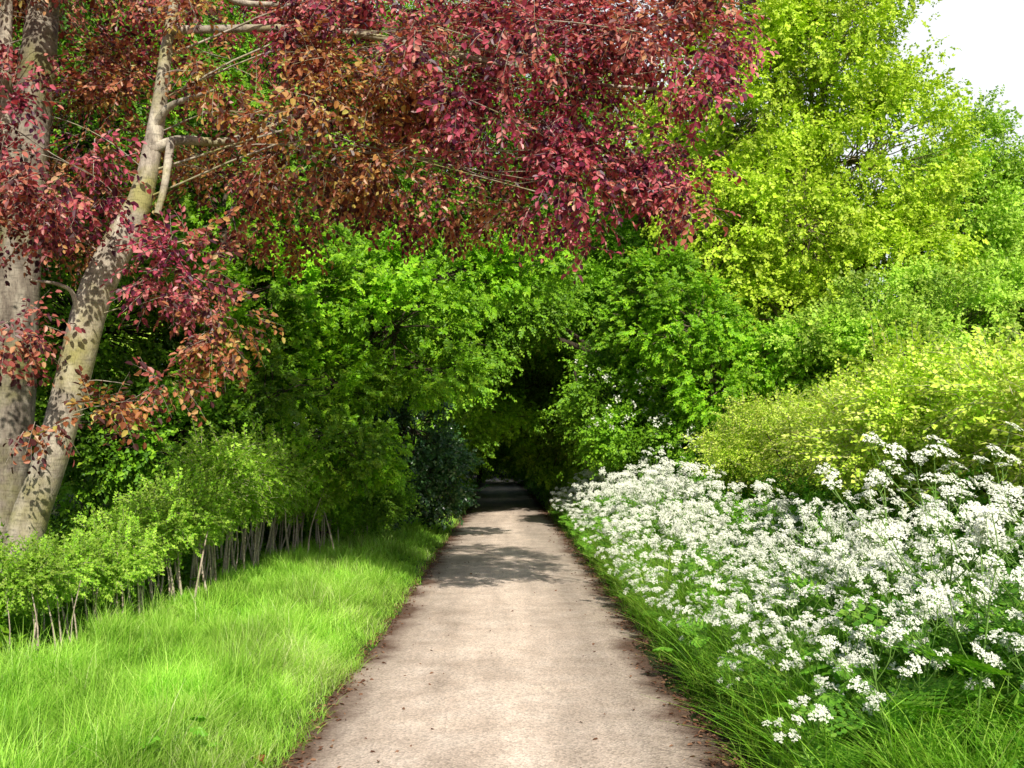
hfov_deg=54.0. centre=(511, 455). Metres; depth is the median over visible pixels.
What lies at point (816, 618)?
hogweed plant
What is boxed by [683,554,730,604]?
cow parsley
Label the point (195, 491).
hedge shrub
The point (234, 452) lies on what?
hedge shrub
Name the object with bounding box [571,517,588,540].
cow parsley
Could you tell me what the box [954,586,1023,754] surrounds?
cow parsley
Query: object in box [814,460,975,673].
cow parsley
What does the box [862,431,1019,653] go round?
cow parsley
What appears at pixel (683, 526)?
cow parsley
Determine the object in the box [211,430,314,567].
hedge shrub
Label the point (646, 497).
cow parsley
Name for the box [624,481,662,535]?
cow parsley
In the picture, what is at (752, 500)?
cow parsley
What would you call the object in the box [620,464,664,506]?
cow parsley
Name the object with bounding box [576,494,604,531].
cow parsley
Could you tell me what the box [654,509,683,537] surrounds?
cow parsley
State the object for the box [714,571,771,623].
cow parsley
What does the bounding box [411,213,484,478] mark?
tunnel tree
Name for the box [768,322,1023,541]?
hedge bush
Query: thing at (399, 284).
maple tree
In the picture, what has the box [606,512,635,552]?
cow parsley
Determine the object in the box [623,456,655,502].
cow parsley
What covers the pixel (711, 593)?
hogweed plant
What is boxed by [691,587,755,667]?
cow parsley
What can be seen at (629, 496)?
cow parsley
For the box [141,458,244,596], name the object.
hedge shrub
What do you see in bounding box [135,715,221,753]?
hogweed plant
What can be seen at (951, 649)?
hogweed plant
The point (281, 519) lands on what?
hedge shrub
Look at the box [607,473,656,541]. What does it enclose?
cow parsley
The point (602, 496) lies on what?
cow parsley
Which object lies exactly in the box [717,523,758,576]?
cow parsley
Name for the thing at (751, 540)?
cow parsley
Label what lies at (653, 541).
cow parsley
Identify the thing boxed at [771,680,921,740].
hogweed plant
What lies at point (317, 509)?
hedge shrub
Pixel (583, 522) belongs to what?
cow parsley
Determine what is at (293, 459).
hedge shrub
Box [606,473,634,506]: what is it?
cow parsley
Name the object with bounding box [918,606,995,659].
hogweed plant
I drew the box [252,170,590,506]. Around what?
tunnel tree
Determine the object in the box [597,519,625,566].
cow parsley
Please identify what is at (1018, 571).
cow parsley
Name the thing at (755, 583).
cow parsley
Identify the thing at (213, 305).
tree
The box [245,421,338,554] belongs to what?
hedge shrub
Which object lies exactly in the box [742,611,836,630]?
hogweed plant
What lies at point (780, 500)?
cow parsley
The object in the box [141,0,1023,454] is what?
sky
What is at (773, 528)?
cow parsley
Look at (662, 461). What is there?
cow parsley
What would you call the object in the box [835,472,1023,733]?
cow parsley
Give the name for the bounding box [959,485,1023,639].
cow parsley
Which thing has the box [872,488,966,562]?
cow parsley
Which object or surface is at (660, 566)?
cow parsley
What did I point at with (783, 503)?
cow parsley
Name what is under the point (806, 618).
cow parsley
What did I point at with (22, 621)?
ivy ground cover
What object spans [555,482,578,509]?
cow parsley
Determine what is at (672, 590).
cow parsley
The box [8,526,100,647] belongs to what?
hedge shrub
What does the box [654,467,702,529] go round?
cow parsley
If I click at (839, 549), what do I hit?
cow parsley
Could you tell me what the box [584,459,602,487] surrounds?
cow parsley
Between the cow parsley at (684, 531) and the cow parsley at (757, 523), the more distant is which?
the cow parsley at (684, 531)
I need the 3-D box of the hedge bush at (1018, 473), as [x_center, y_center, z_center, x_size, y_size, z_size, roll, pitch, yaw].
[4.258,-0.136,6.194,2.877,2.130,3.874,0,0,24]
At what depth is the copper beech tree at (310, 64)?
8.89 m
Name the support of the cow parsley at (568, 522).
on the ground at (667, 685)
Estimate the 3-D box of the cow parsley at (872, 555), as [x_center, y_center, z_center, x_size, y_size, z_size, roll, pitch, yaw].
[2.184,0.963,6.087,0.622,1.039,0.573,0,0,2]
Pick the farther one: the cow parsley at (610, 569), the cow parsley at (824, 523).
the cow parsley at (610, 569)
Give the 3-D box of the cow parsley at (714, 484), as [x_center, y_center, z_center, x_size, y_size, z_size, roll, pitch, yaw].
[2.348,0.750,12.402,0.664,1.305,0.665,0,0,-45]
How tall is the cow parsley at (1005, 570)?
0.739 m
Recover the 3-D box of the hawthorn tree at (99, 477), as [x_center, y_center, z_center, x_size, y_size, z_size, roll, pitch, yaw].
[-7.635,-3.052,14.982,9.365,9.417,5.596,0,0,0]
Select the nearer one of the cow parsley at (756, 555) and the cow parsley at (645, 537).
the cow parsley at (756, 555)
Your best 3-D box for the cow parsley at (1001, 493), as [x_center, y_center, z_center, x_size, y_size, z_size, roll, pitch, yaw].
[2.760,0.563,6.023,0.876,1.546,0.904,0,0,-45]
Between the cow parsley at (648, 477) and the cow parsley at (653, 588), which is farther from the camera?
the cow parsley at (648, 477)
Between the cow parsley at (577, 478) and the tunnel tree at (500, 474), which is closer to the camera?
the cow parsley at (577, 478)
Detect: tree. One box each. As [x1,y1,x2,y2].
[0,0,268,544]
[0,0,290,522]
[0,0,779,618]
[14,0,626,434]
[36,8,306,504]
[51,69,401,503]
[56,293,139,503]
[200,217,595,542]
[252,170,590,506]
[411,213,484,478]
[457,174,542,482]
[468,453,510,477]
[491,155,736,499]
[498,430,537,484]
[499,67,748,489]
[517,239,574,491]
[549,315,732,487]
[582,238,836,431]
[620,0,994,401]
[674,127,886,451]
[747,240,1023,396]
[886,84,1023,363]
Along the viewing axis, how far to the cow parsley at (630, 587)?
10.70 m
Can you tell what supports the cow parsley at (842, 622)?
on the ground at (667, 685)
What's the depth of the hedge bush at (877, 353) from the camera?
8.75 m
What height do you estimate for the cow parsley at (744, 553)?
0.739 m
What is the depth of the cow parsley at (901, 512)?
6.94 m
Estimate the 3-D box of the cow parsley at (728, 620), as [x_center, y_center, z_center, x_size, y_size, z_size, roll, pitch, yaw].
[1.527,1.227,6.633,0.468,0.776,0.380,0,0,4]
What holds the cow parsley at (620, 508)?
on the ground at (667, 685)
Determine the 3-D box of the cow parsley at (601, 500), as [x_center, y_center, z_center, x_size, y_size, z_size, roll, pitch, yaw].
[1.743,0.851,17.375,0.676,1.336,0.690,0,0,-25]
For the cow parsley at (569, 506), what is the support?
on the ground at (667, 685)
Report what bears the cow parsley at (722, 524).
on the ground at (667, 685)
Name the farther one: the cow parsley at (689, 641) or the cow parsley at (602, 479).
the cow parsley at (602, 479)
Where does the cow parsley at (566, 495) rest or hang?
on the ground at (667, 685)
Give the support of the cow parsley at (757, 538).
on the ground at (667, 685)
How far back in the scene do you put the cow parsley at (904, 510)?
6.62 m
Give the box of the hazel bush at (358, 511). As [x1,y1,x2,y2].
[277,451,428,540]
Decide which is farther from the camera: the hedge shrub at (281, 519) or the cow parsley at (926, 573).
the hedge shrub at (281, 519)
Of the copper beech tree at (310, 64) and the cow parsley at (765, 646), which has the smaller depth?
the cow parsley at (765, 646)
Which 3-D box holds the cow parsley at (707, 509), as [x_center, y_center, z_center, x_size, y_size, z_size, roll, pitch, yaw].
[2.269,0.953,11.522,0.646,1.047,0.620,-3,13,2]
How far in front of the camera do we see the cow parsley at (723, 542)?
10.14 m
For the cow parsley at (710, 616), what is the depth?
7.63 m
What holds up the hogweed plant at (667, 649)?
on the ground at (667, 685)
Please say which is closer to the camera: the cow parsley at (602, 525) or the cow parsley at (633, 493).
the cow parsley at (602, 525)
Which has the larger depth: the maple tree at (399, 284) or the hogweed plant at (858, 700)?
the maple tree at (399, 284)
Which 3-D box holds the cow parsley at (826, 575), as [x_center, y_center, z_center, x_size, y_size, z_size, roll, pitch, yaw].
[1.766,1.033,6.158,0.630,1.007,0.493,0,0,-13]
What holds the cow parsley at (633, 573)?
on the ground at (667, 685)
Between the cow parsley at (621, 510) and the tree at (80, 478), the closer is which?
the cow parsley at (621, 510)
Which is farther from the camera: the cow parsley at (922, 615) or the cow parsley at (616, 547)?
the cow parsley at (616, 547)
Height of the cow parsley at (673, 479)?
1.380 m
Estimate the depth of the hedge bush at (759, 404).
15.62 m
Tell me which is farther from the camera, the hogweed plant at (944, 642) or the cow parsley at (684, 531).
the cow parsley at (684, 531)
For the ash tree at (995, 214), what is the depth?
25.17 m
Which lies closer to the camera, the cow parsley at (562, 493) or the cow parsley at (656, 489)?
the cow parsley at (656, 489)
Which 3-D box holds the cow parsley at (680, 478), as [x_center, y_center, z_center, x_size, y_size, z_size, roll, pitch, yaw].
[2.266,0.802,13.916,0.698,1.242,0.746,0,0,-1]
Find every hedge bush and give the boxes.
[678,384,838,504]
[693,416,779,479]
[706,370,853,490]
[766,359,904,504]
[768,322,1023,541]
[785,313,1023,522]
[821,346,1006,437]
[950,329,1023,521]
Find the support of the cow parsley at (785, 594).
on the ground at (667, 685)
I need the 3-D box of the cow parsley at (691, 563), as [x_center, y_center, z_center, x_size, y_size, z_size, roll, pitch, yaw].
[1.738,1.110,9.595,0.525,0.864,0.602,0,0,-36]
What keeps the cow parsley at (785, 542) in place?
on the ground at (667, 685)
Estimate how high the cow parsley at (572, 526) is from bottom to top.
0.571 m
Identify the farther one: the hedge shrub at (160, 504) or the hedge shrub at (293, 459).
the hedge shrub at (293, 459)
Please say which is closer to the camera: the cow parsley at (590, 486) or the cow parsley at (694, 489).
the cow parsley at (694, 489)
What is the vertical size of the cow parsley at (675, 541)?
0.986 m
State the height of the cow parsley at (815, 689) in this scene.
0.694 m
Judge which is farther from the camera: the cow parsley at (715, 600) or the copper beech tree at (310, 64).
the copper beech tree at (310, 64)
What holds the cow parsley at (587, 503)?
on the ground at (667, 685)
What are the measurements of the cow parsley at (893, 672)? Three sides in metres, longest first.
0.927 x 0.583 x 0.430 m
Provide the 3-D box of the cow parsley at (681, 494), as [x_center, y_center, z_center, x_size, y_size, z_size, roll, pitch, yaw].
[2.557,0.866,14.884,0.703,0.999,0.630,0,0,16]
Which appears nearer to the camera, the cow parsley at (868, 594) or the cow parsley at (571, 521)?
the cow parsley at (868, 594)
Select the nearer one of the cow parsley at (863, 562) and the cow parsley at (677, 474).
the cow parsley at (863, 562)
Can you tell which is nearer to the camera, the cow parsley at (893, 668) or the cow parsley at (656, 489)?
the cow parsley at (893, 668)
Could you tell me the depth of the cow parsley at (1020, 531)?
5.29 m
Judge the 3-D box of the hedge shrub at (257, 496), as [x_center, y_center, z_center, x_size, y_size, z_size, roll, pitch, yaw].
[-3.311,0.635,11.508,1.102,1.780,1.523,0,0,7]
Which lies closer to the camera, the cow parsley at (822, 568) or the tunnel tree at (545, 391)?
the cow parsley at (822, 568)
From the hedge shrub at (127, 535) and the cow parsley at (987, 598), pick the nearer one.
the cow parsley at (987, 598)
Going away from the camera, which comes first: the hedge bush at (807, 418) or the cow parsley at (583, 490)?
the hedge bush at (807, 418)
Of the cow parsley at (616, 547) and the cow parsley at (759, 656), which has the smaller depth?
the cow parsley at (759, 656)
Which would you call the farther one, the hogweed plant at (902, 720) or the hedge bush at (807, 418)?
the hedge bush at (807, 418)
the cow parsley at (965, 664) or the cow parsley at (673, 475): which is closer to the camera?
the cow parsley at (965, 664)
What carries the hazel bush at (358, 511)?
on the ground at (667, 685)
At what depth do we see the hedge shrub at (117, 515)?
9.01 m
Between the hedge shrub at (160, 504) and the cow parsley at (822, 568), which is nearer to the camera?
the cow parsley at (822, 568)
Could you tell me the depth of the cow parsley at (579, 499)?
21.03 m
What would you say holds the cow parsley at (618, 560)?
on the ground at (667, 685)
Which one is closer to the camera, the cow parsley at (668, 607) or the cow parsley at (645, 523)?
the cow parsley at (668, 607)
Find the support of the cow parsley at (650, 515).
on the ground at (667, 685)
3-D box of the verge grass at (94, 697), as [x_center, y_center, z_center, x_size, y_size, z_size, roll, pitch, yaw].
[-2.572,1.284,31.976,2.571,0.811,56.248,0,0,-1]
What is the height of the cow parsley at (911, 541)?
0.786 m
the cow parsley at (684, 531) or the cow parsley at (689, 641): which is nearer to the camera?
the cow parsley at (689, 641)
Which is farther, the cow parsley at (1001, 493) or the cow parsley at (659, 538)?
the cow parsley at (659, 538)
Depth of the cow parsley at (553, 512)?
23.39 m
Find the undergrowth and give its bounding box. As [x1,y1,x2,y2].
[558,455,1023,767]
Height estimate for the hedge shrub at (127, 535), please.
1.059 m
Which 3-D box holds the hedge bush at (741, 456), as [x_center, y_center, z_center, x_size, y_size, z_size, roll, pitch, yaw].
[4.185,-0.031,14.071,3.739,1.932,2.758,0,0,11]
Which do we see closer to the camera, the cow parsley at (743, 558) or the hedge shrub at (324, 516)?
the cow parsley at (743, 558)
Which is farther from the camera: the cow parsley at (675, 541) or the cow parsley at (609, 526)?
the cow parsley at (609, 526)
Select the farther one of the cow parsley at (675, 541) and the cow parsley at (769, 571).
the cow parsley at (675, 541)
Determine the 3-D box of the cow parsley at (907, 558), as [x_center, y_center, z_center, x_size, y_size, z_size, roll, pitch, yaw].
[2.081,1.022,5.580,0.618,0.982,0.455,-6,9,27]
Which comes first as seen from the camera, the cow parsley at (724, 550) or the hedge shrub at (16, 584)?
the hedge shrub at (16, 584)
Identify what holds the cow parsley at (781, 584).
on the ground at (667, 685)
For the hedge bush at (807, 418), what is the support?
on the ground at (667, 685)
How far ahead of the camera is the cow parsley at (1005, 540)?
5.02 m
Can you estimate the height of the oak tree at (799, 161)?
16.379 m
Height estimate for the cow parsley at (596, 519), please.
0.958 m
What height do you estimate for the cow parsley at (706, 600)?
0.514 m
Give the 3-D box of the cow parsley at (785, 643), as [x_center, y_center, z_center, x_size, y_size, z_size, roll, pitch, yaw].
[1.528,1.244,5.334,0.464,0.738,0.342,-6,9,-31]
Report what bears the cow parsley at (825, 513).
on the ground at (667, 685)
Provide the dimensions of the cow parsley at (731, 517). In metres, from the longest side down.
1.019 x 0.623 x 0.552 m
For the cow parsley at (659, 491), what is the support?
on the ground at (667, 685)
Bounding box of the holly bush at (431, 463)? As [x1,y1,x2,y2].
[354,364,488,531]
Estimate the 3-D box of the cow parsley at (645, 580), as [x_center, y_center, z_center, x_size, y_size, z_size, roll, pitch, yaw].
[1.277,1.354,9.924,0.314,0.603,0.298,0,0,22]
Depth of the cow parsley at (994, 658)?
4.33 m
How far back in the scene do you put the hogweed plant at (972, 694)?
4.60 m
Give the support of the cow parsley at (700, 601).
on the ground at (667, 685)
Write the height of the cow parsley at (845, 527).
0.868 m
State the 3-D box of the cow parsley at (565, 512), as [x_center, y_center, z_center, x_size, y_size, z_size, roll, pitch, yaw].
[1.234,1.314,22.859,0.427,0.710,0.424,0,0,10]
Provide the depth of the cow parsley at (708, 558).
9.04 m
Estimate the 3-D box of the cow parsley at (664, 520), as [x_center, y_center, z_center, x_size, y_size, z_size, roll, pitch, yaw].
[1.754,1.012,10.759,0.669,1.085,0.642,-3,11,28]
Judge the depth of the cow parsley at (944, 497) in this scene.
6.21 m
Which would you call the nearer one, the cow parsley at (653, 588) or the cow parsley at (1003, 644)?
the cow parsley at (1003, 644)
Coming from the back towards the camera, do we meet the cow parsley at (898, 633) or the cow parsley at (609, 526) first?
the cow parsley at (609, 526)
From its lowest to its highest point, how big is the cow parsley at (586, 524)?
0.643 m
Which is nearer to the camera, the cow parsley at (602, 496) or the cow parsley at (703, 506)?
the cow parsley at (703, 506)
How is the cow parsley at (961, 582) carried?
on the ground at (667, 685)
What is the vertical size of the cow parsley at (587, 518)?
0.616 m
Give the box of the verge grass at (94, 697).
[0,478,478,767]
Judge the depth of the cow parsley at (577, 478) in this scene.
24.30 m
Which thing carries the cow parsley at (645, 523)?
on the ground at (667, 685)
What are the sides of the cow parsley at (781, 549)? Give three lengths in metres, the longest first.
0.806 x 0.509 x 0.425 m
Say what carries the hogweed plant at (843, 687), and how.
on the ground at (667, 685)
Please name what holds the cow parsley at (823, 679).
on the ground at (667, 685)
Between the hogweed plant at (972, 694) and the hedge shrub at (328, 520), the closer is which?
the hogweed plant at (972, 694)
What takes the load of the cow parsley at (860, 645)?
on the ground at (667, 685)
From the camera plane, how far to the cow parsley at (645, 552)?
10.93 m
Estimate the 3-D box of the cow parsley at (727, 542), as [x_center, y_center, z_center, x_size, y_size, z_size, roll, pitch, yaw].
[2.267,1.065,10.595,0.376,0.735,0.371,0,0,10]
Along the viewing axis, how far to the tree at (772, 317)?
37.99 m
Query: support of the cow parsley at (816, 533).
on the ground at (667, 685)
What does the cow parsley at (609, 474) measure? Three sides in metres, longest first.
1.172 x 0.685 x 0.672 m
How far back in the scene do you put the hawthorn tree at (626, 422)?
21.31 m
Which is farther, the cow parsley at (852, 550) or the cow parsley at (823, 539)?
the cow parsley at (823, 539)
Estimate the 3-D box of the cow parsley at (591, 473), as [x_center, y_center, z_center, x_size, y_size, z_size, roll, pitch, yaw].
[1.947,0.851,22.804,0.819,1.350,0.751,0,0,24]
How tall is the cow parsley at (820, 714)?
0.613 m
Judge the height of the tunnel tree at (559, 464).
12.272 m
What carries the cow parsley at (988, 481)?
on the ground at (667, 685)
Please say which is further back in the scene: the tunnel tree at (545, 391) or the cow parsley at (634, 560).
the tunnel tree at (545, 391)
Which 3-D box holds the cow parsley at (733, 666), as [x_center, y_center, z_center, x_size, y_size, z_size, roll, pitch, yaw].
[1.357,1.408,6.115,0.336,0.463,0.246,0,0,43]
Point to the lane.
(484, 700)
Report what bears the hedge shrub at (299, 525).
on the ground at (667, 685)
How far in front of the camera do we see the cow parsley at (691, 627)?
7.11 m
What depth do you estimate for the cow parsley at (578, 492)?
21.65 m
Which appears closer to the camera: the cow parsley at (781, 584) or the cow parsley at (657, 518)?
the cow parsley at (781, 584)
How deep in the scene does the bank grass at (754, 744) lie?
5.55 m
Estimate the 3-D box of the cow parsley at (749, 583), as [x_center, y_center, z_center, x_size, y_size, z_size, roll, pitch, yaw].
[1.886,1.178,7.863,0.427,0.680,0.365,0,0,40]
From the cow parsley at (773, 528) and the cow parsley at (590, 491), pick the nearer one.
the cow parsley at (773, 528)
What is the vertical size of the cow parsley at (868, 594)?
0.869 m
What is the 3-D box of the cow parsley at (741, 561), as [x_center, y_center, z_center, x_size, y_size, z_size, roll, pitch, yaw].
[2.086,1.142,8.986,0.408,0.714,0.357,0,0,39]
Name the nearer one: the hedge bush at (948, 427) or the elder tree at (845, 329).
the hedge bush at (948, 427)
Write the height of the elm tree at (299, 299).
7.532 m
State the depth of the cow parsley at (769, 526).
10.03 m
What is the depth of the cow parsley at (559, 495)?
24.40 m
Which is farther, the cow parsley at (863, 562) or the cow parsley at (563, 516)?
the cow parsley at (563, 516)
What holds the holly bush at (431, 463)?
on the ground at (667, 685)
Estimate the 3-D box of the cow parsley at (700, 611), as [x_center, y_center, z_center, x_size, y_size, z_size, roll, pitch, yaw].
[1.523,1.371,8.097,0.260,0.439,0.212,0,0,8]
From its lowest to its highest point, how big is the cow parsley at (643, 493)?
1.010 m
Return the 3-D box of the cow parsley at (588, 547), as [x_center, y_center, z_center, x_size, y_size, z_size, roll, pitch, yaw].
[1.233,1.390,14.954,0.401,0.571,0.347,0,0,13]
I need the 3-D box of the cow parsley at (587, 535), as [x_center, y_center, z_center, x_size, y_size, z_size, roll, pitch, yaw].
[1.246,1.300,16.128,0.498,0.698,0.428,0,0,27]
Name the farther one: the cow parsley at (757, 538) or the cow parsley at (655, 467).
the cow parsley at (655, 467)
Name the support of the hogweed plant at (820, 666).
on the ground at (667, 685)
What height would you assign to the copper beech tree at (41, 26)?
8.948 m
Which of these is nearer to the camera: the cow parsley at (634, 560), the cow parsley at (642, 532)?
the cow parsley at (634, 560)
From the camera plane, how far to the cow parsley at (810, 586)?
6.31 m
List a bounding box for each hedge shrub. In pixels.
[0,531,100,655]
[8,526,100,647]
[59,527,144,622]
[67,494,175,610]
[75,510,164,618]
[108,479,198,603]
[132,461,236,600]
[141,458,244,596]
[155,418,273,590]
[178,437,275,580]
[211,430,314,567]
[214,430,293,574]
[239,413,321,563]
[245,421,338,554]
[253,459,309,554]
[270,459,335,551]
[286,449,349,550]
[290,445,348,548]
[304,460,348,540]
[308,451,351,548]
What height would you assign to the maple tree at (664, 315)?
5.594 m
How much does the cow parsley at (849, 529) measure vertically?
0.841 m
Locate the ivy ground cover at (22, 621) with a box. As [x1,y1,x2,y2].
[0,485,314,662]
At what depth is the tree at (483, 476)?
61.00 m
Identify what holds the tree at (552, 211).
on the ground at (667, 685)
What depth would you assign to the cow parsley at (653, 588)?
8.80 m
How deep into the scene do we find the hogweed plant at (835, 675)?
5.35 m
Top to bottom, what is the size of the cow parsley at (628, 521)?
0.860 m
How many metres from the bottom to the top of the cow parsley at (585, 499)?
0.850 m
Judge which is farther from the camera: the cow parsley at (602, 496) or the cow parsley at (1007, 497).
the cow parsley at (602, 496)
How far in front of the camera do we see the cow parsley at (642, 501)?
15.97 m
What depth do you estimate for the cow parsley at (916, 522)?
6.40 m
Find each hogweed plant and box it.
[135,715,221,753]
[652,626,761,683]
[697,591,764,624]
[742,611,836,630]
[763,617,843,663]
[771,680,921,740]
[799,630,952,708]
[799,646,925,710]
[809,683,945,765]
[835,654,963,708]
[836,619,995,671]
[838,664,975,719]
[903,669,1023,713]
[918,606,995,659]
[925,645,1023,675]
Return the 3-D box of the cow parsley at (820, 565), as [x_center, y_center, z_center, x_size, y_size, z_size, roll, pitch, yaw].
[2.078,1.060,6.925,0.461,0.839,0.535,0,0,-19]
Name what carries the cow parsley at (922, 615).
on the ground at (667, 685)
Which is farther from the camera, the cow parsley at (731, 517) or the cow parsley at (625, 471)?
the cow parsley at (625, 471)
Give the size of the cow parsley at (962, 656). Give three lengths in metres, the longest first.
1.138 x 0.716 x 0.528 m
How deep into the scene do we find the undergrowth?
7.87 m
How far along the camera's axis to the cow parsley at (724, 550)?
8.56 m
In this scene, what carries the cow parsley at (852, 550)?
on the ground at (667, 685)
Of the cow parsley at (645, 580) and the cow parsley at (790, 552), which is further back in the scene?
the cow parsley at (645, 580)
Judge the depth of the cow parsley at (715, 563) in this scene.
9.85 m
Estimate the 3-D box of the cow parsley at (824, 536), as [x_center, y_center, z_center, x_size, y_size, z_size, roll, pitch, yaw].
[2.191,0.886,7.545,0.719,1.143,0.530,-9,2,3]
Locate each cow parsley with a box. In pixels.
[551,491,569,520]
[551,499,563,523]
[554,486,568,515]
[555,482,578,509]
[555,500,574,521]
[557,499,572,524]
[561,495,578,513]
[564,488,577,506]
[565,505,582,536]
[568,511,580,528]
[569,493,592,519]
[570,509,582,535]
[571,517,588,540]
[573,471,589,506]
[573,483,590,505]
[574,514,593,538]
[575,516,597,544]
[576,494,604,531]
[576,514,589,543]
[577,479,595,515]
[578,485,613,515]
[579,492,598,527]
[580,506,594,525]
[583,469,607,499]
[583,482,601,504]
[583,531,606,556]
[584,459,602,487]
[585,501,609,538]
[589,490,613,517]
[591,467,616,493]
[591,481,614,503]
[592,492,627,532]
[593,467,627,527]
[593,496,621,536]
[594,535,625,574]
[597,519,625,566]
[601,483,627,510]
[601,518,622,555]
[602,498,643,542]
[602,513,637,549]
[603,470,628,504]
[605,547,629,586]
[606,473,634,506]
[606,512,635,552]
[607,472,638,488]
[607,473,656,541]
[608,525,668,585]
[608,547,638,597]
[610,506,632,516]
[614,488,642,521]
[614,563,646,601]
[615,509,657,558]
[619,511,659,565]
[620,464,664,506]
[621,482,645,523]
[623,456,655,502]
[623,485,656,516]
[623,555,648,577]
[623,563,651,609]
[623,570,650,601]
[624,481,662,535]
[629,446,666,495]
[630,478,663,509]
[631,486,676,549]
[631,518,655,544]
[633,533,662,570]
[637,476,676,510]
[637,485,665,516]
[637,498,671,540]
[639,476,669,508]
[639,568,683,638]
[639,586,678,635]
[640,505,700,582]
[641,552,680,616]
[642,470,682,513]
[643,484,685,550]
[643,545,667,573]
[649,456,685,503]
[649,462,688,498]
[649,532,673,560]
[653,469,695,536]
[653,505,701,564]
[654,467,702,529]
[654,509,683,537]
[656,457,710,537]
[658,503,687,564]
[658,593,697,652]
[659,519,690,541]
[663,501,727,595]
[665,481,698,510]
[665,528,726,587]
[668,464,734,526]
[670,517,719,585]
[673,500,725,544]
[675,478,709,501]
[675,571,725,656]
[676,611,719,675]
[679,596,713,647]
[681,529,716,558]
[683,533,750,602]
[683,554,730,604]
[685,469,734,520]
[686,518,740,574]
[687,496,735,552]
[687,498,730,547]
[688,480,734,518]
[689,598,709,636]
[691,580,729,626]
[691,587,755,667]
[699,607,721,645]
[700,525,737,572]
[705,483,747,544]
[707,581,775,675]
[709,592,764,647]
[709,602,781,697]
[714,524,739,552]
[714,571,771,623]
[714,650,764,721]
[715,551,788,639]
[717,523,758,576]
[717,546,763,598]
[723,545,768,597]
[725,515,769,563]
[727,482,784,532]
[727,564,771,614]
[731,523,805,604]
[735,478,799,535]
[736,528,811,620]
[736,596,818,708]
[738,563,810,629]
[739,613,813,712]
[740,521,783,560]
[741,542,843,677]
[741,593,798,664]
[742,599,837,729]
[744,535,789,580]
[746,517,814,585]
[747,514,802,568]
[750,484,787,527]
[753,516,788,548]
[753,577,830,639]
[754,498,831,612]
[755,546,808,611]
[757,619,837,727]
[758,550,859,682]
[762,645,848,749]
[762,695,868,767]
[763,500,887,630]
[763,503,802,551]
[768,544,825,608]
[768,549,801,591]
[782,508,870,626]
[783,502,888,646]
[785,550,843,629]
[793,596,963,767]
[796,499,849,552]
[796,595,871,691]
[798,519,903,675]
[798,639,911,767]
[799,577,887,690]
[800,503,857,586]
[804,522,845,558]
[810,626,912,741]
[811,520,858,584]
[812,519,849,563]
[812,533,880,613]
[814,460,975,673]
[820,516,858,593]
[824,525,884,616]
[829,509,888,567]
[829,547,913,669]
[830,523,901,602]
[831,530,934,651]
[832,497,942,626]
[833,543,915,648]
[833,634,888,682]
[834,488,916,564]
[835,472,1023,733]
[853,505,936,580]
[855,565,935,654]
[860,572,971,719]
[860,610,949,695]
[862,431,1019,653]
[862,584,1005,765]
[869,485,1023,704]
[869,589,994,745]
[871,473,998,609]
[871,530,916,567]
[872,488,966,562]
[881,500,1023,767]
[883,553,990,700]
[890,496,966,588]
[893,421,1023,614]
[895,542,1000,677]
[899,532,1023,732]
[923,454,1023,602]
[926,462,1023,649]
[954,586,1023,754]
[955,481,1023,706]
[955,539,1023,648]
[955,633,1023,743]
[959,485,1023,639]
[964,548,1023,707]
[981,543,1023,684]
[982,514,1023,618]
[996,550,1023,642]
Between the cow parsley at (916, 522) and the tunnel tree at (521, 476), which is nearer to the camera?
the cow parsley at (916, 522)
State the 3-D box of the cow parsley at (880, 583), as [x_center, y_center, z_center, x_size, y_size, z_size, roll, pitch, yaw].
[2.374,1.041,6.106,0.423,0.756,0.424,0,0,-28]
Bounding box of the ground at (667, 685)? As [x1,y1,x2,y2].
[31,476,851,767]
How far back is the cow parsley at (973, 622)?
4.51 m
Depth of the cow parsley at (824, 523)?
7.65 m
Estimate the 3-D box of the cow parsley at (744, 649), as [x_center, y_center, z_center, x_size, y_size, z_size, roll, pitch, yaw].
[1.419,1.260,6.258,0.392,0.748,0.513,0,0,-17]
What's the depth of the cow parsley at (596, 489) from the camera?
20.66 m
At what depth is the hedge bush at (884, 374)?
13.85 m
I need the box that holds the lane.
[275,474,731,767]
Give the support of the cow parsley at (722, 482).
on the ground at (667, 685)
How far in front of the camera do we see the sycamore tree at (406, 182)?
23.19 m
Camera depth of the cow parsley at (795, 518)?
9.95 m
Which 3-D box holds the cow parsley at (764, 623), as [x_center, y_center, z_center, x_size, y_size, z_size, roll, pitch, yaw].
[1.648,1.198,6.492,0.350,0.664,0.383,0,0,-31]
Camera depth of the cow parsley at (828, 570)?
6.57 m
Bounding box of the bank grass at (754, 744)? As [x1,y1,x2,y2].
[521,478,1023,767]
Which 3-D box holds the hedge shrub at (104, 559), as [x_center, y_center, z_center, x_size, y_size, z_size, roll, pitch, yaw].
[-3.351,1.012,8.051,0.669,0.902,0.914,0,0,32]
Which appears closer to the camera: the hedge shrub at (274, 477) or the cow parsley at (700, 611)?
the cow parsley at (700, 611)
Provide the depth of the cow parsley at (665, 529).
11.06 m
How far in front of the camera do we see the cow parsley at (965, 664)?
4.30 m
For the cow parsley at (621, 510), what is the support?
on the ground at (667, 685)
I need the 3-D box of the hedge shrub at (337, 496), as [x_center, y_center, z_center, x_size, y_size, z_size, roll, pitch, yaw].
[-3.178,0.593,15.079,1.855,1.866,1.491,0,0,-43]

